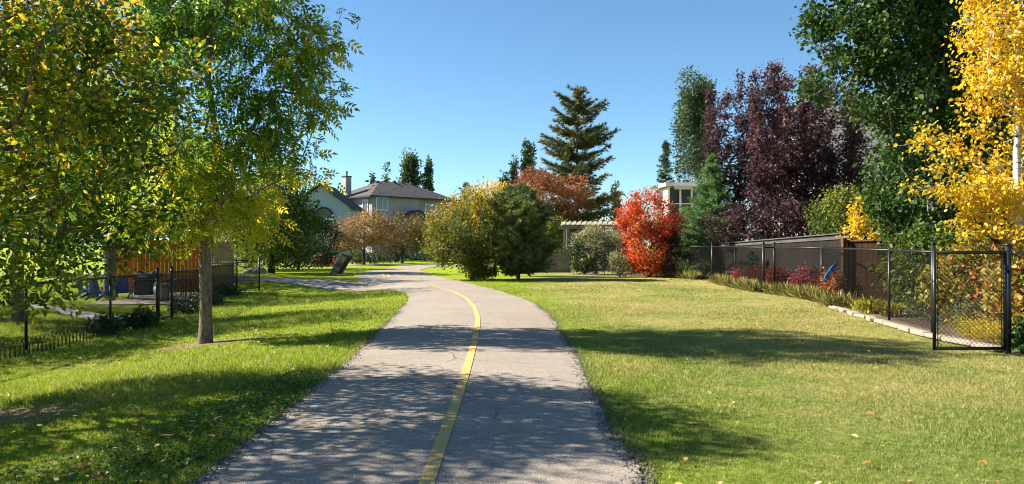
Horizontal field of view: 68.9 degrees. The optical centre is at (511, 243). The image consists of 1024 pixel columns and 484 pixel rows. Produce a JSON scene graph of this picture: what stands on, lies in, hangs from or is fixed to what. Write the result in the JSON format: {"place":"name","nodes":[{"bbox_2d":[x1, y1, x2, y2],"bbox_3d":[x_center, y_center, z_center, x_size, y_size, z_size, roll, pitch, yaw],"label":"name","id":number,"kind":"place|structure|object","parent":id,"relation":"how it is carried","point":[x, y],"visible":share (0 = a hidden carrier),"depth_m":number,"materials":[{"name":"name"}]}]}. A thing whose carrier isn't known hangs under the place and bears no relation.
{"place":"outdoors","nodes":[
{"label":"outdoors","id":0,"kind":"place"},
{"bbox_2d":[1,271,392,290],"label":"side path","id":1,"kind":"structure","parent":0,"point":[341,285],"depth_m":31.69,"materials":[{"name":"concrete"}]},
{"bbox_2d":[211,183,362,259],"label":"house","id":2,"kind":"structure","parent":0,"point":[339,204],"depth_m":73.00,"materials":[{"name":"grey paint"}]},
{"bbox_2d":[172,264,459,265],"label":"path","id":3,"kind":"structure","parent":0,"point":[374,264],"depth_m":58.05,"materials":[{"name":"concrete"}]},
{"bbox_2d":[341,171,457,258],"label":"house","id":4,"kind":"structure","parent":0,"point":[383,197],"depth_m":82.85,"materials":[{"name":"beige paint"}]},
{"bbox_2d":[376,197,387,210],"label":"window","id":5,"kind":"structure","parent":4,"relation":"in","point":[381,202],"depth_m":80.86,"materials":[{"name":"white glass"}]},
{"bbox_2d":[192,265,641,483],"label":"path","id":6,"kind":"structure","parent":0,"point":[525,417],"depth_m":6.97,"materials":[{"name":"grey asphalt"}]},
{"bbox_2d":[419,286,479,483],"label":"line","id":7,"kind":"object","parent":6,"relation":"on","point":[431,469],"visible":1,"depth_m":6.81,"materials":[{"name":"yellow paint"}]},
{"bbox_2d":[502,315,564,352],"bbox_3d":[0.303,1.588,13.700,1.032,0.015,5.600,0,0,0],"label":"path patch","id":8,"kind":"object","parent":6,"relation":"on","point":[534,334],"visible":1,"depth_m":13.10,"materials":[{"name":"grey asphalt"}]},
{"bbox_2d":[178,303,666,483],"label":"gravel","id":9,"kind":"structure","parent":0,"point":[215,468],"depth_m":6.67,"materials":[{"name":"grey gravel"}]},
{"bbox_2d":[0,245,1023,483],"bbox_3d":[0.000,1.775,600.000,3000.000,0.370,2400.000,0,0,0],"label":"ground","id":10,"kind":"structure","parent":0,"point":[318,273],"depth_m":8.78,"materials":[{"name":"green plant"}]},
{"bbox_2d":[0,322,107,358],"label":"garden edging","id":11,"kind":"object","parent":10,"relation":"on","point":[53,340],"visible":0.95,"depth_m":13.57,"materials":[{"name":"black plastic"}]},
{"bbox_2d":[0,397,113,424],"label":"bare earth","id":12,"kind":"structure","parent":10,"relation":"on","point":[14,412],"depth_m":7.68,"materials":[{"name":"brown soil"}]},
{"bbox_2d":[0,66,125,275],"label":"background tree","id":13,"kind":"object","parent":10,"relation":"on","point":[90,244],"depth_m":37.87,"materials":[{"name":"green plant"}]},
{"bbox_2d":[31,304,120,319],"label":"yard walk","id":14,"kind":"structure","parent":10,"relation":"on","point":[87,314],"depth_m":20.70,"materials":[{"name":"concrete"}]},
{"bbox_2d":[0,68,156,322],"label":"yard tree","id":15,"kind":"object","parent":10,"relation":"on","point":[97,237],"visible":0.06,"depth_m":18.17,"materials":[{"name":"green plant"}]},
{"bbox_2d":[85,277,108,300],"bbox_3d":[-14.104,1.526,25.403,0.569,0.787,0.612,0,0,14],"label":"garden chair","id":16,"kind":"object","parent":10,"relation":"on","point":[94,291],"visible":0.43,"depth_m":25.28,"materials":[{"name":"blue plastic"}]},
{"bbox_2d":[79,311,126,335],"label":"fence plant","id":17,"kind":"object","parent":10,"relation":"on","point":[112,322],"visible":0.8,"depth_m":15.60,"materials":[{"name":"green plant"}]},
{"bbox_2d":[0,72,225,297],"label":"yard tree","id":18,"kind":"object","parent":10,"relation":"on","point":[112,272],"visible":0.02,"depth_m":26.87,"materials":[{"name":"green plant"}]},
{"bbox_2d":[0,0,228,325],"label":"elm tree","id":19,"kind":"object","parent":10,"relation":"on","point":[93,112],"visible":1,"depth_m":7.75,"materials":[{"name":"green plant"}]},
{"bbox_2d":[112,278,133,297],"bbox_3d":[-13.503,1.526,25.903,0.569,0.787,0.612,0,0,-14],"label":"garden chair","id":20,"kind":"object","parent":10,"relation":"on","point":[121,289],"visible":0.49,"depth_m":25.77,"materials":[{"name":"blue plastic"}]},
{"bbox_2d":[0,256,259,351],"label":"chain link fence","id":21,"kind":"object","parent":10,"relation":"on","point":[224,278],"visible":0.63,"depth_m":17.10,"materials":[{"name":"black metal"}]},
{"bbox_2d":[159,273,171,320],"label":"chain link gate","id":22,"kind":"structure","parent":21,"relation":"attached to","point":[170,290],"depth_m":18.60,"materials":[{"name":"black metal"}]},
{"bbox_2d":[45,73,222,259],"bbox_3d":[-17.106,-3.072,33.895,8.653,9.528,8.831,0,0,0],"label":"background tree","id":23,"kind":"object","parent":10,"relation":"on","point":[150,235],"visible":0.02,"depth_m":33.66,"materials":[{"name":"green plant"}]},
{"bbox_2d":[118,306,160,329],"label":"fence plant","id":24,"kind":"object","parent":10,"relation":"on","point":[132,320],"visible":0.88,"depth_m":16.76,"materials":[{"name":"green plant"}]},
{"bbox_2d":[84,293,197,304],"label":"patio","id":25,"kind":"structure","parent":10,"relation":"on","point":[145,300],"depth_m":24.84,"materials":[{"name":"grey concrete"}]},
{"bbox_2d":[133,271,155,294],"bbox_3d":[-12.433,1.326,25.277,0.600,0.807,0.538,0,0,0],"label":"barbecue","id":26,"kind":"object","parent":25,"relation":"on","point":[145,282],"visible":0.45,"depth_m":25.07,"materials":[{"name":"metal"}]},
{"bbox_2d":[153,283,169,299],"bbox_3d":[-11.732,1.593,25.000,0.520,0.575,0.512,0,0,0],"label":"storage bin","id":27,"kind":"object","parent":25,"relation":"on","point":[161,292],"visible":0.34,"depth_m":24.83,"materials":[{"name":"beige plastic"}]},
{"bbox_2d":[131,301,166,326],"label":"fence plant","id":28,"kind":"object","parent":10,"relation":"on","point":[146,313],"visible":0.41,"depth_m":17.26,"materials":[{"name":"green plant"}]},
{"bbox_2d":[114,240,199,291],"bbox_3d":[-13.925,0.870,29.323,4.040,2.060,0.165,0,0,0],"label":"cedar fence","id":29,"kind":"object","parent":10,"relation":"on","point":[164,265],"visible":0.16,"depth_m":29.29,"materials":[{"name":"brown wood"}]},
{"bbox_2d":[0,369,328,483],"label":"clover","id":30,"kind":"object","parent":10,"relation":"on","point":[142,443],"visible":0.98,"depth_m":5.91,"materials":[{"name":"green plant"}]},
{"bbox_2d":[166,298,198,314],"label":"fence plant","id":31,"kind":"object","parent":10,"relation":"on","point":[190,308],"visible":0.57,"depth_m":20.61,"materials":[{"name":"green plant"}]},
{"bbox_2d":[189,292,225,304],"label":"fence plant","id":32,"kind":"object","parent":10,"relation":"on","point":[216,299],"visible":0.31,"depth_m":23.43,"materials":[{"name":"green plant"}]},
{"bbox_2d":[151,335,269,351],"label":"bare earth","id":33,"kind":"structure","parent":10,"relation":"on","point":[208,344],"depth_m":13.42,"materials":[{"name":"brown soil"}]},
{"bbox_2d":[41,0,363,343],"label":"ash tree","id":34,"kind":"object","parent":33,"relation":"on","point":[214,176],"visible":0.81,"depth_m":13.13,"materials":[{"name":"green plant"}]},
{"bbox_2d":[211,241,233,293],"bbox_3d":[-10.920,0.900,27.759,1.130,2.000,0.071,0,0,0],"label":"lattice screen","id":35,"kind":"object","parent":10,"relation":"on","point":[219,258],"visible":0.27,"depth_m":27.73,"materials":[{"name":"brown wood"}]},
{"bbox_2d":[213,282,245,296],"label":"fence plant","id":36,"kind":"object","parent":10,"relation":"on","point":[233,292],"visible":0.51,"depth_m":26.63,"materials":[{"name":"green plant"}]},
{"bbox_2d":[211,209,286,268],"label":"yellow green shrub","id":37,"kind":"object","parent":10,"relation":"on","point":[243,257],"visible":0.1,"depth_m":44.26,"materials":[{"name":"green plant"}]},
{"bbox_2d":[222,152,328,272],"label":"background tree","id":38,"kind":"object","parent":10,"relation":"on","point":[298,213],"visible":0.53,"depth_m":40.23,"materials":[{"name":"green plant"}]},
{"bbox_2d":[239,201,347,269],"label":"dark shrub","id":39,"kind":"object","parent":10,"relation":"on","point":[332,229],"visible":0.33,"depth_m":47.40,"materials":[{"name":"green plant"}]},
{"bbox_2d":[329,252,352,274],"bbox_3d":[-8.768,1.022,38.329,1.090,1.155,0.605,0,0,15],"label":"litter bin","id":40,"kind":"object","parent":10,"relation":"on","point":[341,263],"visible":1,"depth_m":38.14,"materials":[{"name":"grey metal"}]},
{"bbox_2d":[345,247,367,263],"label":"shrub","id":41,"kind":"object","parent":10,"relation":"on","point":[357,260],"visible":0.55,"depth_m":59.82,"materials":[{"name":"green plant"}]},
{"bbox_2d":[325,204,404,264],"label":"crabapple tree","id":42,"kind":"object","parent":10,"relation":"on","point":[364,240],"visible":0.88,"depth_m":57.21,"materials":[{"name":"brown plant"}]},
{"bbox_2d":[360,250,386,263],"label":"shrub","id":43,"kind":"object","parent":10,"relation":"on","point":[372,258],"visible":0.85,"depth_m":59.70,"materials":[{"name":"green plant"}]},
{"bbox_2d":[287,218,483,261],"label":"dark hedge","id":44,"kind":"object","parent":10,"relation":"on","point":[418,258],"visible":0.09,"depth_m":67.98,"materials":[{"name":"green plant"}]},
{"bbox_2d":[373,248,405,262],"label":"shrub","id":45,"kind":"object","parent":10,"relation":"on","point":[395,256],"visible":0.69,"depth_m":62.78,"materials":[{"name":"green plant"}]},
{"bbox_2d":[360,205,434,262],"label":"crabapple tree","id":46,"kind":"object","parent":10,"relation":"on","point":[411,234],"visible":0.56,"depth_m":61.02,"materials":[{"name":"brown plant"}]},
{"bbox_2d":[396,147,424,187],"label":"poplar tree","id":47,"kind":"object","parent":10,"relation":"on","point":[410,165],"visible":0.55,"depth_m":107.25,"materials":[{"name":"green plant"}]},
{"bbox_2d":[421,155,433,189],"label":"poplar tree","id":48,"kind":"object","parent":10,"relation":"on","point":[428,174],"visible":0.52,"depth_m":107.67,"materials":[{"name":"green plant"}]},
{"bbox_2d":[450,181,478,247],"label":"young pine","id":49,"kind":"object","parent":10,"relation":"on","point":[465,183],"visible":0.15,"depth_m":62.03,"materials":[{"name":"green plant"}]},
{"bbox_2d":[416,184,517,280],"bbox_3d":[-1.990,-0.544,33.473,4.560,4.457,3.679,0,0,0],"label":"mixed shrub tree","id":50,"kind":"object","parent":10,"relation":"on","point":[472,262],"visible":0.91,"depth_m":33.04,"materials":[{"name":"green plant"}]},
{"bbox_2d":[465,175,511,275],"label":"yellow tree","id":51,"kind":"object","parent":10,"relation":"on","point":[497,186],"visible":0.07,"depth_m":37.43,"materials":[{"name":"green plant"}]},
{"bbox_2d":[0,294,1017,483],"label":"leaf litter","id":52,"kind":"object","parent":10,"relation":"on","point":[95,473],"visible":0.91,"depth_m":6.96,"materials":[{"name":"plant"}]},
{"bbox_2d":[507,154,520,185],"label":"poplar tree","id":53,"kind":"object","parent":10,"relation":"on","point":[513,169],"visible":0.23,"depth_m":91.71,"materials":[{"name":"green plant"}]},
{"bbox_2d":[475,179,564,278],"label":"mountain pine","id":54,"kind":"object","parent":10,"relation":"on","point":[528,248],"visible":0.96,"depth_m":33.38,"materials":[{"name":"green plant"}]},
{"bbox_2d":[517,137,538,185],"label":"poplar tree","id":55,"kind":"object","parent":10,"relation":"on","point":[527,160],"visible":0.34,"depth_m":91.77,"materials":[{"name":"green plant"}]},
{"bbox_2d":[504,160,595,244],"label":"tree","id":56,"kind":"object","parent":10,"relation":"on","point":[542,184],"visible":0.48,"depth_m":47.93,"materials":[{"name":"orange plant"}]},
{"bbox_2d":[545,213,573,250],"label":"olive shrub","id":57,"kind":"object","parent":10,"relation":"on","point":[555,229],"visible":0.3,"depth_m":45.32,"materials":[{"name":"green plant"}]},
{"bbox_2d":[537,84,625,263],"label":"tall pine","id":58,"kind":"object","parent":10,"relation":"on","point":[587,138],"visible":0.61,"depth_m":54.37,"materials":[{"name":"green plant"}]},
{"bbox_2d":[565,238,612,273],"bbox_3d":[4.082,0.658,39.786,2.656,2.046,1.970,0,0,0],"label":"shade shrub","id":59,"kind":"object","parent":10,"relation":"on","point":[575,266],"visible":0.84,"depth_m":39.66,"materials":[{"name":"green plant"}]},
{"bbox_2d":[559,221,619,271],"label":"pergola","id":60,"kind":"object","parent":10,"relation":"on","point":[566,228],"visible":0.49,"depth_m":42.06,"materials":[{"name":"brown wood"}]},
{"bbox_2d":[565,221,625,273],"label":"bush","id":61,"kind":"object","parent":10,"relation":"on","point":[590,237],"visible":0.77,"depth_m":40.33,"materials":[{"name":"green plant"}]},
{"bbox_2d":[559,203,658,264],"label":"dark hedge","id":62,"kind":"object","parent":10,"relation":"on","point":[599,217],"visible":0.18,"depth_m":47.68,"materials":[{"name":"green plant"}]},
{"bbox_2d":[610,180,621,243],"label":"poplar tree","id":63,"kind":"object","parent":10,"relation":"on","point":[612,190],"visible":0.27,"depth_m":79.96,"materials":[{"name":"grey plant"}]},
{"bbox_2d":[606,249,631,276],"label":"pale shrub","id":64,"kind":"object","parent":10,"relation":"on","point":[614,264],"visible":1,"depth_m":36.08,"materials":[{"name":"green plant"}]},
{"bbox_2d":[611,185,689,277],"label":"red tree","id":65,"kind":"object","parent":10,"relation":"on","point":[644,262],"visible":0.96,"depth_m":35.74,"materials":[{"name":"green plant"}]},
{"bbox_2d":[652,139,674,248],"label":"slender spruce","id":66,"kind":"object","parent":10,"relation":"on","point":[665,160],"visible":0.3,"depth_m":61.89,"materials":[{"name":"green plant"}]},
{"bbox_2d":[653,182,703,263],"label":"house","id":67,"kind":"structure","parent":10,"relation":"on","point":[678,193],"depth_m":50.24,"materials":[{"name":"beige paint"}]},
{"bbox_2d":[664,64,723,201],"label":"columnar aspen","id":68,"kind":"object","parent":10,"relation":"on","point":[690,117],"visible":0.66,"depth_m":59.13,"materials":[{"name":"green plant"}]},
{"bbox_2d":[672,153,756,274],"bbox_3d":[9.991,-1.446,37.495,5.365,6.351,5.139,0,0,0],"label":"spruce tree","id":69,"kind":"object","parent":10,"relation":"on","point":[711,190],"visible":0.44,"depth_m":37.07,"materials":[{"name":"green plant"}]},
{"bbox_2d":[699,66,775,241],"bbox_3d":[11.677,-3.678,38.534,4.475,10.728,3.430,0,0,-26],"label":"purple tree","id":70,"kind":"object","parent":10,"relation":"on","point":[716,139],"visible":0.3,"depth_m":38.22,"materials":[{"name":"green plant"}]},
{"bbox_2d":[725,57,804,239],"bbox_3d":[12.801,-3.765,37.141,3.812,10.898,3.686,0,0,-26],"label":"purple tree","id":71,"kind":"object","parent":10,"relation":"on","point":[740,160],"visible":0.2,"depth_m":37.37,"materials":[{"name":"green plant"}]},
{"bbox_2d":[585,241,1011,353],"bbox_3d":[7.742,0.800,25.532,4.279,1.753,28.533,0,0,-7],"label":"chain link fence","id":72,"kind":"object","parent":10,"relation":"on","point":[1007,245],"visible":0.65,"depth_m":18.55,"materials":[{"name":"black metal"}]},
{"bbox_2d":[927,251,1009,349],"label":"chain link gate","id":73,"kind":"structure","parent":72,"relation":"attached to","point":[1005,267],"depth_m":11.10,"materials":[{"name":"black metal"}]},
{"bbox_2d":[576,273,1023,356],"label":"flower bed soil","id":74,"kind":"structure","parent":10,"relation":"on","point":[956,335],"depth_m":15.12,"materials":[{"name":"brown soil"}]},
{"bbox_2d":[654,226,687,276],"bbox_3d":[7.617,0.368,35.559,1.652,2.625,1.818,0,0,-34],"label":"dark red shrub","id":75,"kind":"object","parent":74,"relation":"on","point":[672,266],"visible":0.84,"depth_m":35.31,"materials":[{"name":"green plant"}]},
{"bbox_2d":[676,253,718,276],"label":"green yard shrub","id":76,"kind":"object","parent":74,"relation":"on","point":[685,265],"visible":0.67,"depth_m":34.72,"materials":[{"name":"green plant"}]},
{"bbox_2d":[738,248,761,277],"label":"blue spruce","id":77,"kind":"object","parent":74,"relation":"on","point":[750,254],"visible":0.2,"depth_m":29.18,"materials":[{"name":"green plant"}]},
{"bbox_2d":[729,263,771,281],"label":"barberry shrub","id":78,"kind":"object","parent":74,"relation":"on","point":[736,274],"visible":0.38,"depth_m":27.96,"materials":[{"name":"red plant"}]},
{"bbox_2d":[694,190,842,257],"bbox_3d":[11.524,-0.381,33.155,6.740,4.126,3.566,0,0,0],"label":"purple tree","id":79,"kind":"object","parent":74,"relation":"on","point":[735,216],"visible":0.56,"depth_m":32.92,"materials":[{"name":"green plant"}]},
{"bbox_2d":[663,269,879,307],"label":"dry grass","id":80,"kind":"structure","parent":74,"relation":"on","point":[814,293],"depth_m":23.01,"materials":[{"name":"yellow plant"}]},
{"bbox_2d":[765,264,791,284],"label":"barberry shrub","id":81,"kind":"object","parent":74,"relation":"on","point":[769,277],"visible":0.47,"depth_m":26.69,"materials":[{"name":"red plant"}]},
{"bbox_2d":[713,232,853,285],"bbox_3d":[9.986,0.621,29.501,0.165,1.957,14.096,0,0,-2],"label":"wooden fence","id":82,"kind":"object","parent":74,"relation":"on","point":[826,240],"visible":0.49,"depth_m":26.55,"materials":[{"name":"brown wood"}]},
{"bbox_2d":[785,263,831,286],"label":"barberry shrub","id":83,"kind":"object","parent":74,"relation":"on","point":[799,279],"visible":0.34,"depth_m":22.96,"materials":[{"name":"red plant"}]},
{"bbox_2d":[816,267,850,294],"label":"barberry shrub","id":84,"kind":"object","parent":74,"relation":"on","point":[829,287],"visible":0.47,"depth_m":20.55,"materials":[{"name":"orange plant"}]},
{"bbox_2d":[802,177,865,244],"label":"green yard tree","id":85,"kind":"object","parent":74,"relation":"on","point":[822,226],"visible":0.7,"depth_m":24.87,"materials":[{"name":"green plant"}]},
{"bbox_2d":[841,238,846,293],"bbox_3d":[9.108,0.720,20.500,0.110,1.760,0.110,0,0,-11],"label":"corner post","id":86,"kind":"object","parent":74,"relation":"on","point":[843,242],"visible":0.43,"depth_m":20.45,"materials":[{"name":"brown wood"}]},
{"bbox_2d":[835,193,894,291],"bbox_3d":[10.712,0.014,22.436,1.662,3.336,1.698,0,0,-38],"label":"yellow shrub","id":87,"kind":"object","parent":74,"relation":"on","point":[855,227],"visible":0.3,"depth_m":22.42,"materials":[{"name":"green plant"}]},
{"bbox_2d":[847,294,885,312],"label":"hosta plant","id":88,"kind":"object","parent":74,"relation":"on","point":[864,305],"visible":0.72,"depth_m":17.21,"materials":[{"name":"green plant"}]},
{"bbox_2d":[869,300,907,315],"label":"hosta plant","id":89,"kind":"object","parent":74,"relation":"on","point":[886,308],"visible":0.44,"depth_m":16.52,"materials":[{"name":"green plant"}]},
{"bbox_2d":[787,0,1023,298],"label":"tall poplar","id":90,"kind":"object","parent":74,"relation":"on","point":[874,27],"visible":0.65,"depth_m":19.07,"materials":[{"name":"green plant"}]},
{"bbox_2d":[869,212,983,314],"bbox_3d":[9.386,0.484,16.628,2.322,2.435,2.394,0,0,43],"label":"leafy shrub","id":91,"kind":"object","parent":74,"relation":"on","point":[920,241],"visible":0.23,"depth_m":16.41,"materials":[{"name":"green plant"}]},
{"bbox_2d":[847,237,1008,304],"bbox_3d":[10.567,0.710,19.115,0.165,1.780,4.126,0,0,-42],"label":"wooden fence","id":92,"kind":"object","parent":74,"relation":"on","point":[859,243],"visible":0.21,"depth_m":20.09,"materials":[{"name":"brown wood"}]},
{"bbox_2d":[894,279,991,325],"bbox_3d":[8.780,1.149,14.864,1.919,1.074,1.705,0,0,-27],"label":"sage plant","id":93,"kind":"object","parent":74,"relation":"on","point":[942,318],"visible":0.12,"depth_m":14.93,"materials":[{"name":"green plant"}]},
{"bbox_2d":[893,0,1023,328],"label":"birch tree","id":94,"kind":"object","parent":74,"relation":"on","point":[972,196],"visible":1,"depth_m":13.11,"materials":[{"name":"yellow plant"}]},
{"bbox_2d":[906,220,1023,325],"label":"viburnum shrub","id":95,"kind":"object","parent":74,"relation":"on","point":[951,263],"visible":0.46,"depth_m":13.75,"materials":[{"name":"yellow plant"}]},
{"bbox_2d":[944,312,998,338],"bbox_3d":[7.955,1.412,12.934,0.939,0.587,0.928,0,0,0],"label":"gold perennial","id":96,"kind":"object","parent":74,"relation":"on","point":[967,326],"visible":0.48,"depth_m":12.84,"materials":[{"name":"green plant"}]},
{"bbox_2d":[939,287,1013,332],"bbox_3d":[8.455,1.194,13.313,1.654,1.003,1.749,0,0,-44],"label":"sage plant","id":97,"kind":"object","parent":74,"relation":"on","point":[964,310],"visible":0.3,"depth_m":13.32,"materials":[{"name":"yellow plant"}]},
{"bbox_2d":[971,342,1004,350],"bbox_3d":[7.353,1.590,11.541,0.208,0.071,0.550,0,0,0],"label":"edging stone","id":98,"kind":"object","parent":74,"relation":"on","point":[981,344],"visible":0.55,"depth_m":11.53,"materials":[{"name":"stone"}]},
{"bbox_2d":[960,314,1017,342],"bbox_3d":[7.910,1.397,12.300,1.005,0.614,0.860,0,0,-43],"label":"gold perennial","id":99,"kind":"object","parent":74,"relation":"on","point":[991,332],"visible":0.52,"depth_m":12.27,"materials":[{"name":"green plant"}]},
{"bbox_2d":[964,229,1023,330],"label":"viburnum shrub","id":100,"kind":"object","parent":74,"relation":"on","point":[1015,296],"visible":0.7,"depth_m":12.61,"materials":[{"name":"yellow plant"}]},
{"bbox_2d":[995,315,1023,353],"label":"leafy shrub","id":101,"kind":"object","parent":74,"relation":"on","point":[1018,344],"visible":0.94,"depth_m":11.14,"materials":[{"name":"green plant"}]},
{"bbox_2d":[739,40,868,239],"bbox_3d":[13.671,-4.024,35.028,5.881,11.424,4.456,0,0,14],"label":"purple tree","id":102,"kind":"object","parent":10,"relation":"on","point":[781,177],"visible":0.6,"depth_m":34.11,"materials":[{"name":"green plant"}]},
{"bbox_2d":[790,75,871,234],"bbox_3d":[14.701,-3.140,34.104,4.141,9.643,3.210,0,0,0],"label":"purple tree","id":103,"kind":"object","parent":10,"relation":"on","point":[823,157],"visible":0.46,"depth_m":33.77,"materials":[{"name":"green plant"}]},
{"bbox_2d":[910,328,930,335],"bbox_3d":[7.331,1.590,13.409,0.152,0.088,0.513,0,0,4],"label":"edging stone","id":104,"kind":"object","parent":10,"relation":"on","point":[919,332],"visible":0.85,"depth_m":13.35,"materials":[{"name":"stone"}]},
{"bbox_2d":[859,32,1023,244],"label":"dark background tree","id":105,"kind":"object","parent":10,"relation":"on","point":[966,168],"visible":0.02,"depth_m":23.43,"materials":[{"name":"green plant"}]},
{"bbox_2d":[941,336,977,345],"bbox_3d":[7.319,1.590,12.210,0.164,0.075,0.674,0,0,-7],"label":"edging stone","id":106,"kind":"object","parent":10,"relation":"on","point":[967,342],"visible":0.61,"depth_m":12.15,"materials":[{"name":"stone"}]},
{"bbox_2d":[0,0,1023,244],"label":"sky","id":107,"kind":"structure","parent":0,"point":[462,84],"materials":[{"name":"blue"}]},
{"bbox_2d":[538,251,570,272],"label":"timber wall","id":108,"kind":"structure","parent":0,"point":[561,260],"depth_m":41.44,"materials":[{"name":"grey wood"}]},
{"bbox_2d":[763,106,1013,268],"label":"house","id":109,"kind":"structure","parent":0,"point":[874,142],"depth_m":43.02,"materials":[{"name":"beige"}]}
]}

